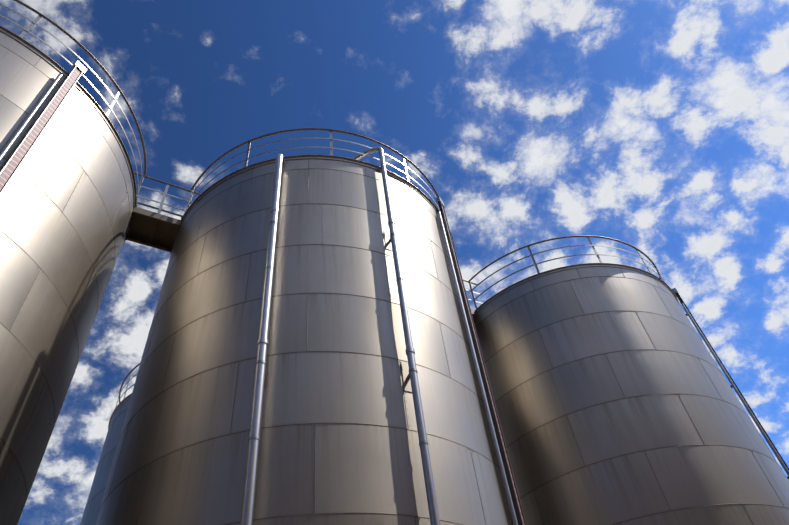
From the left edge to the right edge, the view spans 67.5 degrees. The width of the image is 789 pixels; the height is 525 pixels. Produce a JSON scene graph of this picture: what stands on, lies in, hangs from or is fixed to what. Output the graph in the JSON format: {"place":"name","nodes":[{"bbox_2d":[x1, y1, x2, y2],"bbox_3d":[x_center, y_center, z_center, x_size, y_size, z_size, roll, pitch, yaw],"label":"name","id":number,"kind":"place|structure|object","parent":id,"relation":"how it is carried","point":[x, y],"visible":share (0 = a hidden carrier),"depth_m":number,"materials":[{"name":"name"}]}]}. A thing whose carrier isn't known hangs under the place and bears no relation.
{"place":"outdoors","nodes":[
{"label":"outdoors","id":0,"kind":"place"},
{"bbox_2d":[0,0,788,524],"label":"sky","id":1,"kind":"structure","parent":0,"point":[660,128],"materials":[{"name":"blue"}]},
{"label":"ground","id":2,"kind":"structure","parent":0,"visible":0},
{"bbox_2d":[0,0,146,524],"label":"tank","id":3,"kind":"object","parent":2,"relation":"on","point":[68,196],"visible":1,"depth_m":8.62,"materials":[{"name":"silver metal"}]},
{"bbox_2d":[125,172,200,251],"bbox_3d":[-5.074,-1.047,12.699,1.544,1.274,0.806,18,-52,-22],"label":"catwalk","id":4,"kind":"object","parent":3,"relation":"attached to","point":[157,230],"visible":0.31,"depth_m":12.37,"materials":[{"name":"metal"}]},
{"bbox_2d":[80,363,139,524],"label":"tank","id":5,"kind":"object","parent":2,"relation":"on","point":[100,480],"visible":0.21,"depth_m":15.01,"materials":[{"name":"silver metal"}]},
{"bbox_2d":[95,128,525,524],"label":"tank","id":6,"kind":"object","parent":2,"relation":"on","point":[312,354],"visible":0.98,"depth_m":8.23,"materials":[{"name":"silver metal"}]},
{"bbox_2d":[463,279,482,317],"bbox_3d":[1.413,1.041,15.440,1.607,1.274,0.806,18,-53,-22],"label":"catwalk","id":7,"kind":"object","parent":6,"relation":"attached to","point":[474,313],"visible":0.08,"depth_m":15.38,"materials":[{"name":"metal"}]},
{"bbox_2d":[469,235,788,524],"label":"tank","id":8,"kind":"object","parent":2,"relation":"on","point":[616,401],"visible":0.77,"depth_m":11.81,"materials":[{"name":"silver metal"}]}
]}

